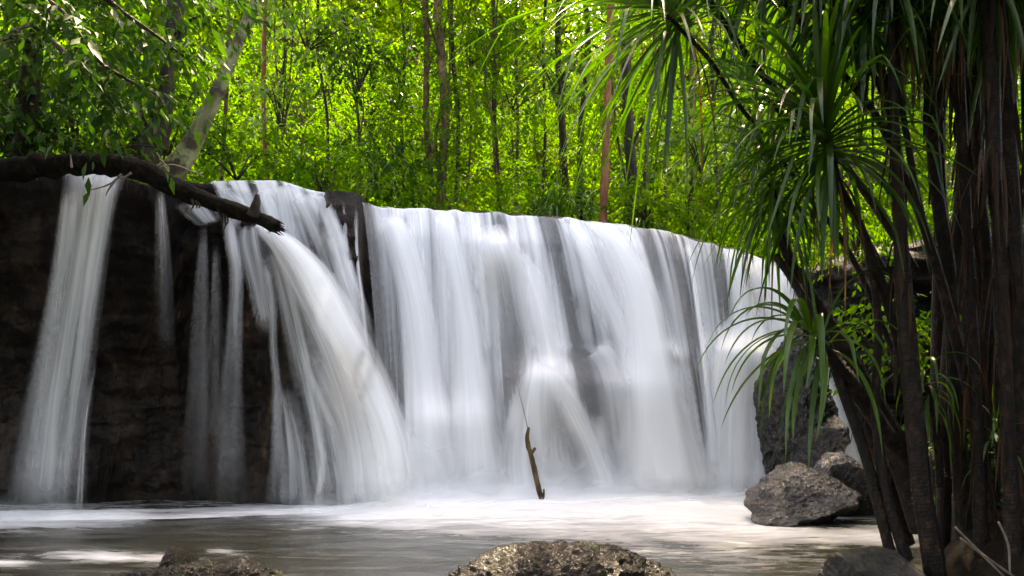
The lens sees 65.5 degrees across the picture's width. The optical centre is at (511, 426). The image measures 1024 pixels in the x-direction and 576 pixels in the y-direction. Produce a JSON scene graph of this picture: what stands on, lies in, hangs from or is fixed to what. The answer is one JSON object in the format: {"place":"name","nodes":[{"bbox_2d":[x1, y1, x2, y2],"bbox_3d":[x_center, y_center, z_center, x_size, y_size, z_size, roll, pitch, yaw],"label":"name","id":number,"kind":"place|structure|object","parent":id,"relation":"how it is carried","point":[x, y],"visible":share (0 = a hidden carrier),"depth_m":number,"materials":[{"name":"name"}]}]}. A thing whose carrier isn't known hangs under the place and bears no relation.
{"place":"outdoors","nodes":[
{"label":"outdoors","id":0,"kind":"place"},
{"bbox_2d":[0,490,922,575],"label":"pool water","id":1,"kind":"structure","parent":0,"point":[706,533],"depth_m":6.60,"materials":[{"name":"liquid"}]},
{"bbox_2d":[107,556,286,575],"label":"foreground rock","id":2,"kind":"object","parent":1,"relation":"in","point":[240,566],"visible":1,"depth_m":4.15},
{"bbox_2d":[190,180,367,488],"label":"cascade","id":3,"kind":"object","parent":1,"relation":"on","point":[275,199],"visible":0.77,"depth_m":9.07,"materials":[{"name":"liquid"}]},
{"bbox_2d":[254,225,407,502],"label":"arching waterfall","id":4,"kind":"structure","parent":1,"relation":"on","point":[371,450],"depth_m":8.39,"materials":[{"name":"liquid"}]},
{"bbox_2d":[448,540,677,575],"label":"foreground rock","id":5,"kind":"object","parent":1,"relation":"in","point":[556,558],"visible":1,"depth_m":3.88,"materials":[{"name":"stone"}]},
{"bbox_2d":[753,328,838,473],"bbox_3d":[3.432,-0.270,9.619,0.954,1.783,1.110,0,0,34],"label":"ledge rock","id":6,"kind":"object","parent":1,"relation":"on","point":[772,449],"visible":0.48,"depth_m":9.29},
{"bbox_2d":[787,415,850,467],"bbox_3d":[3.546,0.220,9.290,0.664,0.703,0.946,0,0,0],"label":"ledge rock","id":7,"kind":"object","parent":6,"relation":"on","point":[833,434],"visible":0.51,"depth_m":9.01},
{"bbox_2d":[743,461,860,526],"bbox_3d":[2.747,0.705,7.436,1.106,0.739,0.710,0,0,0],"label":"boulder","id":8,"kind":"object","parent":1,"relation":"in","point":[790,494],"visible":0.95,"depth_m":7.32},
{"bbox_2d":[813,451,877,516],"bbox_3d":[3.389,0.619,8.055,0.725,0.739,0.547,0,0,-15],"label":"boulder","id":9,"kind":"object","parent":1,"relation":"in","point":[845,469],"visible":0.37,"depth_m":7.83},
{"bbox_2d":[817,547,925,575],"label":"foreground rock","id":10,"kind":"object","parent":1,"relation":"in","point":[875,561],"visible":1,"depth_m":3.97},
{"bbox_2d":[0,176,1023,505],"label":"cliff","id":11,"kind":"structure","parent":0,"point":[190,372],"depth_m":9.38,"materials":[{"name":"stone"}]},
{"bbox_2d":[0,81,159,176],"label":"shrub","id":12,"kind":"object","parent":11,"relation":"on","point":[53,123],"visible":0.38,"depth_m":8.64,"materials":[{"name":"green plant"}]},
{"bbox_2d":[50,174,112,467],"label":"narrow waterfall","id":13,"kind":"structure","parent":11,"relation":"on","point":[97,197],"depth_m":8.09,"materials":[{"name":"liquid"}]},
{"bbox_2d":[35,119,171,182],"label":"shrub","id":14,"kind":"object","parent":11,"relation":"on","point":[102,143],"visible":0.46,"depth_m":8.45,"materials":[{"name":"green plant"}]},
{"bbox_2d":[0,151,286,235],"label":"fallen log","id":15,"kind":"object","parent":11,"relation":"on","point":[29,167],"visible":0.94,"depth_m":7.72,"materials":[{"name":"wood"}]},
{"bbox_2d":[0,0,305,206],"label":"broadleaf tree","id":16,"kind":"object","parent":11,"relation":"on","point":[26,41],"visible":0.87,"depth_m":6.18,"materials":[{"name":"green plant"}]},
{"bbox_2d":[87,0,244,164],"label":"dark tree","id":17,"kind":"object","parent":11,"relation":"on","point":[165,69],"visible":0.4,"depth_m":9.10,"materials":[{"name":"green plant"}]},
{"bbox_2d":[111,71,231,180],"bbox_3d":[-4.510,-3.789,10.422,1.675,1.690,1.360,0,0,0],"label":"shrub","id":18,"kind":"object","parent":11,"relation":"on","point":[177,97],"visible":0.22,"depth_m":10.27,"materials":[{"name":"green plant"}]},
{"bbox_2d":[167,105,306,184],"bbox_3d":[-3.652,-3.548,10.602,1.764,1.318,1.666,0,0,-17],"label":"shrub","id":19,"kind":"object","parent":11,"relation":"on","point":[252,152],"visible":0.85,"depth_m":10.48,"materials":[{"name":"green plant"}]},
{"bbox_2d":[157,0,350,179],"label":"pale tree","id":20,"kind":"object","parent":11,"relation":"on","point":[188,149],"visible":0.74,"depth_m":9.52,"materials":[{"name":"grey plant"}]},
{"bbox_2d":[261,131,374,205],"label":"shrub","id":21,"kind":"object","parent":11,"relation":"on","point":[330,169],"visible":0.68,"depth_m":11.25,"materials":[{"name":"green plant"}]},
{"bbox_2d":[55,206,793,519],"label":"waterfall","id":22,"kind":"structure","parent":11,"relation":"on","point":[445,275],"depth_m":9.46,"materials":[{"name":"liquid"}]},
{"bbox_2d":[512,168,610,220],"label":"grassy plant","id":23,"kind":"object","parent":11,"relation":"on","point":[557,205],"visible":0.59,"depth_m":11.86,"materials":[{"name":"green plant"}]},
{"bbox_2d":[527,173,634,222],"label":"shrub","id":24,"kind":"object","parent":11,"relation":"on","point":[590,210],"visible":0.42,"depth_m":12.42,"materials":[{"name":"green plant"}]},
{"bbox_2d":[573,3,682,222],"bbox_3d":[1.590,-6.166,11.226,4.950,8.076,5.172,0,0,-43],"label":"forest tree","id":25,"kind":"object","parent":11,"relation":"on","point":[604,185],"visible":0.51,"depth_m":11.95,"materials":[{"name":"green plant"}]},
{"bbox_2d":[649,186,735,241],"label":"shrub","id":26,"kind":"object","parent":11,"relation":"on","point":[704,215],"visible":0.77,"depth_m":12.17,"materials":[{"name":"green plant"}]},
{"bbox_2d":[698,118,797,264],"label":"sapling","id":27,"kind":"object","parent":11,"relation":"on","point":[738,194],"visible":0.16,"depth_m":12.79,"materials":[{"name":"green plant"}]},
{"bbox_2d":[127,39,950,266],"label":"forest floor","id":28,"kind":"structure","parent":0,"point":[488,139],"depth_m":33.27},
{"bbox_2d":[154,2,261,183],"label":"sapling","id":29,"kind":"object","parent":28,"relation":"on","point":[209,79],"visible":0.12,"depth_m":13.76,"materials":[{"name":"green plant"}]},
{"bbox_2d":[183,0,283,179],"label":"forest tree","id":30,"kind":"object","parent":28,"relation":"on","point":[263,64],"visible":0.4,"depth_m":12.57,"materials":[{"name":"green plant"}]},
{"bbox_2d":[187,27,313,179],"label":"sapling","id":31,"kind":"object","parent":28,"relation":"on","point":[251,94],"visible":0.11,"depth_m":17.58,"materials":[{"name":"green plant"}]},
{"bbox_2d":[207,1,335,184],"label":"sapling","id":32,"kind":"object","parent":28,"relation":"on","point":[281,94],"visible":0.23,"depth_m":13.66,"materials":[{"name":"green plant"}]},
{"bbox_2d":[195,0,356,182],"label":"sapling","id":33,"kind":"object","parent":28,"relation":"on","point":[255,30],"visible":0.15,"depth_m":15.85,"materials":[{"name":"green plant"}]},
{"bbox_2d":[233,40,322,162],"bbox_3d":[-3.525,-4.840,11.870,1.284,1.774,1.214,0,0,0],"label":"shrub","id":34,"kind":"object","parent":28,"relation":"on","point":[305,101],"visible":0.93,"depth_m":11.95,"materials":[{"name":"green plant"}]},
{"bbox_2d":[230,0,371,165],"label":"forest tree","id":35,"kind":"object","parent":28,"relation":"on","point":[296,77],"visible":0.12,"depth_m":24.41,"materials":[{"name":"green plant"}]},
{"bbox_2d":[256,70,366,192],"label":"sapling","id":36,"kind":"object","parent":28,"relation":"on","point":[309,94],"visible":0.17,"depth_m":21.38,"materials":[{"name":"green plant"}]},
{"bbox_2d":[277,0,364,190],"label":"forest tree","id":37,"kind":"object","parent":28,"relation":"on","point":[319,69],"visible":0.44,"depth_m":14.98,"materials":[{"name":"green plant"}]},
{"bbox_2d":[252,0,392,76],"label":"shrub","id":38,"kind":"object","parent":28,"relation":"on","point":[308,48],"visible":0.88,"depth_m":12.62,"materials":[{"name":"green plant"}]},
{"bbox_2d":[275,0,390,195],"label":"forest tree","id":39,"kind":"object","parent":28,"relation":"on","point":[352,75],"visible":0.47,"depth_m":13.98,"materials":[{"name":"green plant"}]},
{"bbox_2d":[294,44,380,186],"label":"sapling","id":40,"kind":"object","parent":28,"relation":"on","point":[334,114],"visible":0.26,"depth_m":17.66,"materials":[{"name":"green plant"}]},
{"bbox_2d":[291,8,421,115],"bbox_3d":[-2.596,-6.043,13.414,2.056,1.698,1.905,0,0,-24],"label":"shrub","id":41,"kind":"object","parent":28,"relation":"on","point":[364,73],"visible":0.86,"depth_m":13.27,"materials":[{"name":"green plant"}]},
{"bbox_2d":[331,22,431,207],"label":"sapling","id":42,"kind":"object","parent":28,"relation":"on","point":[392,156],"visible":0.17,"depth_m":15.47,"materials":[{"name":"green plant"}]},
{"bbox_2d":[319,132,446,207],"bbox_3d":[-1.974,-3.842,12.361,1.947,1.310,1.864,0,0,0],"label":"shrub","id":43,"kind":"object","parent":28,"relation":"on","point":[382,164],"visible":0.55,"depth_m":12.21,"materials":[{"name":"green plant"}]},
{"bbox_2d":[344,68,441,208],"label":"sapling","id":44,"kind":"object","parent":28,"relation":"on","point":[385,136],"visible":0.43,"depth_m":12.46,"materials":[{"name":"green plant"}]},
{"bbox_2d":[363,65,438,142],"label":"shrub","id":45,"kind":"object","parent":28,"relation":"on","point":[402,100],"visible":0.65,"depth_m":13.88,"materials":[{"name":"green plant"}]},
{"bbox_2d":[350,8,464,211],"bbox_3d":[-2.452,-6.719,20.652,3.612,7.376,2.983,0,0,31],"label":"sapling","id":46,"kind":"object","parent":28,"relation":"on","point":[419,89],"visible":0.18,"depth_m":20.45,"materials":[{"name":"green plant"}]},
{"bbox_2d":[374,0,504,209],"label":"forest tree","id":47,"kind":"object","parent":28,"relation":"on","point":[425,24],"visible":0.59,"depth_m":12.96,"materials":[{"name":"brown plant"}]},
{"bbox_2d":[410,0,492,209],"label":"forest tree","id":48,"kind":"object","parent":28,"relation":"on","point":[438,38],"visible":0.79,"depth_m":12.53,"materials":[{"name":"brown plant"}]},
{"bbox_2d":[381,0,527,211],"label":"sapling","id":49,"kind":"object","parent":28,"relation":"on","point":[437,154],"visible":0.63,"depth_m":12.39,"materials":[{"name":"green plant"}]},
{"bbox_2d":[399,0,542,86],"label":"shrub","id":50,"kind":"object","parent":28,"relation":"on","point":[480,31],"visible":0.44,"depth_m":13.98,"materials":[{"name":"green plant"}]},
{"bbox_2d":[413,0,531,208],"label":"forest tree","id":51,"kind":"object","parent":28,"relation":"on","point":[454,65],"visible":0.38,"depth_m":13.97,"materials":[{"name":"green plant"}]},
{"bbox_2d":[410,0,548,211],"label":"forest tree","id":52,"kind":"object","parent":28,"relation":"on","point":[522,6],"visible":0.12,"depth_m":25.73,"materials":[{"name":"green plant"}]},
{"bbox_2d":[416,0,555,211],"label":"sapling","id":53,"kind":"object","parent":28,"relation":"on","point":[501,70],"visible":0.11,"depth_m":19.25,"materials":[{"name":"green plant"}]},
{"bbox_2d":[426,0,551,212],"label":"sapling","id":54,"kind":"object","parent":28,"relation":"on","point":[491,39],"visible":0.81,"depth_m":12.71,"materials":[{"name":"green plant"}]},
{"bbox_2d":[449,108,557,213],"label":"sapling","id":55,"kind":"object","parent":28,"relation":"on","point":[488,121],"visible":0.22,"depth_m":16.56,"materials":[{"name":"green plant"}]},
{"bbox_2d":[456,0,561,207],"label":"forest tree","id":56,"kind":"object","parent":28,"relation":"on","point":[494,101],"visible":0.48,"depth_m":13.36,"materials":[{"name":"green plant"}]},
{"bbox_2d":[0,0,1021,262],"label":"distant foliage","id":57,"kind":"object","parent":28,"relation":"on","point":[370,6],"visible":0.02,"depth_m":25.71,"materials":[{"name":"plant"}]},
{"bbox_2d":[0,116,1022,268],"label":"undergrowth","id":58,"kind":"object","parent":28,"relation":"on","point":[308,185],"visible":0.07,"depth_m":11.49,"materials":[{"name":"green plant"}]},
{"bbox_2d":[337,131,415,205],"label":"grassy plant","id":59,"kind":"object","parent":58,"relation":"on","point":[376,187],"visible":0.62,"depth_m":11.91,"materials":[{"name":"green plant"}]},
{"bbox_2d":[601,175,686,235],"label":"shrub","id":60,"kind":"object","parent":58,"relation":"on","point":[648,199],"visible":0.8,"depth_m":11.86,"materials":[{"name":"green plant"}]},
{"bbox_2d":[469,76,556,133],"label":"shrub","id":61,"kind":"object","parent":28,"relation":"on","point":[510,102],"visible":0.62,"depth_m":13.78,"materials":[{"name":"green plant"}]},
{"bbox_2d":[473,51,591,216],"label":"sapling","id":62,"kind":"object","parent":28,"relation":"on","point":[548,130],"visible":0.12,"depth_m":17.21,"materials":[{"name":"green plant"}]},
{"bbox_2d":[473,0,638,194],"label":"forest tree","id":63,"kind":"object","parent":28,"relation":"on","point":[553,33],"visible":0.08,"depth_m":25.86,"materials":[{"name":"green plant"}]},
{"bbox_2d":[511,39,603,134],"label":"shrub","id":64,"kind":"object","parent":28,"relation":"on","point":[554,92],"visible":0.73,"depth_m":13.20,"materials":[{"name":"green plant"}]},
{"bbox_2d":[519,7,617,220],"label":"sapling","id":65,"kind":"object","parent":28,"relation":"on","point":[576,138],"visible":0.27,"depth_m":14.26,"materials":[{"name":"green plant"}]},
{"bbox_2d":[503,0,633,215],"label":"forest tree","id":66,"kind":"object","parent":28,"relation":"on","point":[562,130],"visible":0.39,"depth_m":14.45,"materials":[{"name":"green plant"}]},
{"bbox_2d":[519,28,622,218],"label":"sapling","id":67,"kind":"object","parent":28,"relation":"on","point":[577,107],"visible":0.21,"depth_m":17.73,"materials":[{"name":"green plant"}]},
{"bbox_2d":[509,0,645,218],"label":"forest tree","id":68,"kind":"object","parent":28,"relation":"on","point":[588,30],"visible":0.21,"depth_m":14.96,"materials":[{"name":"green plant"}]},
{"bbox_2d":[518,2,719,222],"bbox_3d":[2.848,-10.121,22.803,5.604,14.764,6.117,0,0,38],"label":"forest tree","id":69,"kind":"object","parent":28,"relation":"on","point":[618,106],"visible":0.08,"depth_m":22.68,"materials":[{"name":"green plant"}]},
{"bbox_2d":[551,4,703,225],"bbox_3d":[1.911,-6.728,12.675,4.881,9.327,5.863,0,0,0],"label":"forest tree","id":70,"kind":"object","parent":28,"relation":"on","point":[629,131],"visible":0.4,"depth_m":13.43,"materials":[{"name":"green plant"}]},
{"bbox_2d":[571,5,699,231],"bbox_3d":[2.233,-5.180,14.428,2.104,6.179,2.903,0,0,61],"label":"sapling","id":71,"kind":"object","parent":28,"relation":"on","point":[623,167],"visible":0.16,"depth_m":14.18,"materials":[{"name":"green plant"}]},
{"bbox_2d":[568,0,731,234],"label":"sapling","id":72,"kind":"object","parent":28,"relation":"on","point":[590,115],"visible":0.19,"depth_m":15.35,"materials":[{"name":"green plant"}]},
{"bbox_2d":[616,14,734,238],"bbox_3d":[2.951,-6.772,13.097,4.792,9.642,5.583,0,0,0],"label":"forest tree","id":73,"kind":"object","parent":28,"relation":"on","point":[692,104],"visible":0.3,"depth_m":13.96,"materials":[{"name":"green plant"}]},
{"bbox_2d":[554,0,801,231],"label":"forest tree","id":74,"kind":"object","parent":28,"relation":"on","point":[687,77],"visible":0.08,"depth_m":21.45,"materials":[{"name":"green plant"}]},
{"bbox_2d":[643,17,746,246],"bbox_3d":[3.995,-5.524,17.247,3.176,6.761,2.302,0,0,1],"label":"sapling","id":75,"kind":"object","parent":28,"relation":"on","point":[698,186],"visible":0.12,"depth_m":17.33,"materials":[{"name":"green plant"}]},
{"bbox_2d":[650,103,747,204],"bbox_3d":[3.089,-4.404,13.058,1.641,1.626,1.587,0,0,0],"label":"shrub","id":76,"kind":"object","parent":28,"relation":"on","point":[693,137],"visible":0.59,"depth_m":13.04,"materials":[{"name":"green plant"}]},
{"bbox_2d":[838,21,953,242],"bbox_3d":[7.094,-6.528,15.334,3.140,7.551,3.380,0,0,30],"label":"sapling","id":77,"kind":"object","parent":28,"relation":"on","point":[876,94],"visible":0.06,"depth_m":15.58,"materials":[{"name":"green plant"}]},
{"bbox_2d":[827,293,930,395],"bbox_3d":[3.847,-0.862,8.150,1.334,1.100,1.122,0,0,-15],"label":"shrub","id":78,"kind":"object","parent":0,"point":[852,311],"visible":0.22,"depth_m":8.18,"materials":[{"name":"green plant"}]},
{"bbox_2d":[944,493,1023,575],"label":"stream bank","id":79,"kind":"structure","parent":0,"point":[962,558],"depth_m":4.25,"materials":[{"name":"soil"}]},
{"bbox_2d":[441,0,892,357],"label":"pandanus","id":80,"kind":"object","parent":79,"relation":"on","point":[673,50],"visible":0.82,"depth_m":4.71,"materials":[{"name":"green plant"}]},
{"bbox_2d":[564,0,918,270],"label":"pandanus","id":81,"kind":"object","parent":79,"relation":"on","point":[869,201],"visible":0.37,"depth_m":5.20,"materials":[{"name":"green plant"}]},
{"bbox_2d":[634,0,885,269],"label":"pandanus","id":82,"kind":"object","parent":79,"relation":"on","point":[737,72],"visible":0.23,"depth_m":5.39,"materials":[{"name":"green plant"}]},
{"bbox_2d":[675,59,915,545],"bbox_3d":[1.644,-0.644,4.697,1.388,2.766,1.086,0,0,24],"label":"pandanus","id":83,"kind":"object","parent":79,"relation":"on","point":[767,210],"visible":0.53,"depth_m":4.67,"materials":[{"name":"green plant"}]},
{"bbox_2d":[693,236,902,472],"bbox_3d":[1.606,-0.386,4.346,1.142,1.289,0.903,0,0,-39],"label":"pandanus","id":84,"kind":"object","parent":79,"relation":"on","point":[861,396],"visible":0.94,"depth_m":4.28,"materials":[{"name":"green plant"}]},
{"bbox_2d":[716,0,913,561],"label":"pandanus","id":85,"kind":"object","parent":79,"relation":"on","point":[899,535],"visible":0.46,"depth_m":4.33,"materials":[{"name":"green plant"}]},
{"bbox_2d":[676,0,967,360],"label":"pandanus","id":86,"kind":"object","parent":79,"relation":"on","point":[736,10],"visible":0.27,"depth_m":4.80,"materials":[{"name":"green plant"}]},
{"bbox_2d":[704,0,942,165],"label":"pandanus","id":87,"kind":"object","parent":79,"relation":"on","point":[794,9],"visible":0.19,"depth_m":4.56,"materials":[{"name":"green plant"}]},
{"bbox_2d":[774,253,895,550],"bbox_3d":[1.784,-0.155,4.470,0.679,1.724,0.126,0,0,39],"label":"pandanus","id":88,"kind":"object","parent":79,"relation":"on","point":[859,437],"visible":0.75,"depth_m":4.34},
{"bbox_2d":[677,0,993,366],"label":"pandanus","id":89,"kind":"object","parent":79,"relation":"on","point":[820,87],"visible":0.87,"depth_m":4.15,"materials":[{"name":"green plant"}]},
{"bbox_2d":[898,41,951,114],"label":"withered leaves","id":90,"kind":"object","parent":89,"relation":"hanging from","point":[912,65],"visible":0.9,"depth_m":4.16,"materials":[{"name":"brown plant"}]},
{"bbox_2d":[950,139,1007,247],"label":"withered leaves","id":91,"kind":"object","parent":89,"relation":"hanging from","point":[994,183],"visible":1,"depth_m":3.89,"materials":[{"name":"brown plant"}]},
{"bbox_2d":[798,206,910,296],"bbox_3d":[4.196,-2.179,9.820,1.275,1.045,1.277,0,0,30],"label":"shrub","id":92,"kind":"object","parent":79,"relation":"on","point":[870,218],"visible":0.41,"depth_m":9.76,"materials":[{"name":"green plant"}]},
{"bbox_2d":[793,268,917,534],"bbox_3d":[2.067,-0.149,4.707,0.823,1.575,0.226,0,0,0],"label":"pandanus","id":93,"kind":"object","parent":79,"relation":"on","point":[898,463],"visible":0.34,"depth_m":4.65,"materials":[{"name":"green plant"}]},
{"bbox_2d":[734,0,977,384],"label":"pandanus","id":94,"kind":"object","parent":79,"relation":"on","point":[863,90],"visible":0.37,"depth_m":4.37,"materials":[{"name":"green plant"}]},
{"bbox_2d":[783,0,971,575],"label":"pandanus","id":95,"kind":"object","parent":79,"relation":"on","point":[907,354],"visible":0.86,"depth_m":4.07,"materials":[{"name":"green plant"}]},
{"bbox_2d":[781,0,997,521],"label":"pandanus","id":96,"kind":"object","parent":79,"relation":"on","point":[950,316],"visible":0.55,"depth_m":4.43,"materials":[{"name":"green plant"}]},
{"bbox_2d":[836,6,972,548],"bbox_3d":[2.840,-1.511,5.112,1.436,4.764,1.297,0,0,19],"label":"pandanus","id":97,"kind":"object","parent":79,"relation":"on","point":[943,500],"visible":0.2,"depth_m":4.96,"materials":[{"name":"brown plant"}]},
{"bbox_2d":[880,27,946,508],"bbox_3d":[3.026,-1.581,5.601,1.213,5.117,1.495,0,0,0],"label":"pandanus","id":98,"kind":"object","parent":79,"relation":"on","point":[936,325],"visible":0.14,"depth_m":5.58,"materials":[{"name":"brown plant"}]},
{"bbox_2d":[835,0,1023,550],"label":"pandanus","id":99,"kind":"object","parent":79,"relation":"on","point":[972,408],"visible":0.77,"depth_m":4.28,"materials":[{"name":"brown plant"}]},
{"bbox_2d":[880,352,985,487],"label":"pandanus","id":100,"kind":"object","parent":79,"relation":"on","point":[931,408],"visible":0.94,"depth_m":4.43,"materials":[{"name":"green plant"}]},
{"bbox_2d":[855,0,1019,540],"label":"pandanus","id":101,"kind":"object","parent":79,"relation":"on","point":[959,447],"visible":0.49,"depth_m":4.57,"materials":[{"name":"brown plant"}]},
{"bbox_2d":[876,10,1017,509],"bbox_3d":[2.788,-1.433,4.971,1.370,4.587,1.413,0,0,41],"label":"pandanus","id":102,"kind":"object","parent":79,"relation":"on","point":[991,448],"visible":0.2,"depth_m":4.91,"materials":[{"name":"brown plant"}]},
{"bbox_2d":[874,0,1023,530],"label":"pandanus","id":103,"kind":"object","parent":79,"relation":"on","point":[1011,148],"visible":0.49,"depth_m":4.17,"materials":[{"name":"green plant"}]},
{"bbox_2d":[881,0,1023,562],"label":"pandanus","id":104,"kind":"object","parent":79,"relation":"on","point":[1011,474],"visible":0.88,"depth_m":3.97,"materials":[{"name":"brown plant"}]},
{"bbox_2d":[921,6,1004,113],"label":"withered leaves","id":105,"kind":"object","parent":104,"relation":"hanging from","point":[962,45],"visible":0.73,"depth_m":4.10,"materials":[{"name":"brown plant"}]},
{"bbox_2d":[901,69,1021,507],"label":"bank undergrowth","id":106,"kind":"object","parent":79,"relation":"on","point":[928,320],"visible":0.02,"depth_m":5.90,"materials":[{"name":"green plant"}]},
{"bbox_2d":[935,4,993,518],"bbox_3d":[2.837,-1.400,4.765,1.132,4.667,1.423,0,0,0],"label":"pandanus","id":107,"kind":"object","parent":79,"relation":"on","point":[985,240],"visible":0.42,"depth_m":4.88,"materials":[{"name":"brown plant"}]},
{"bbox_2d":[907,0,1023,187],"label":"pandanus","id":108,"kind":"object","parent":79,"relation":"on","point":[1021,92],"visible":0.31,"depth_m":4.31,"materials":[{"name":"green plant"}]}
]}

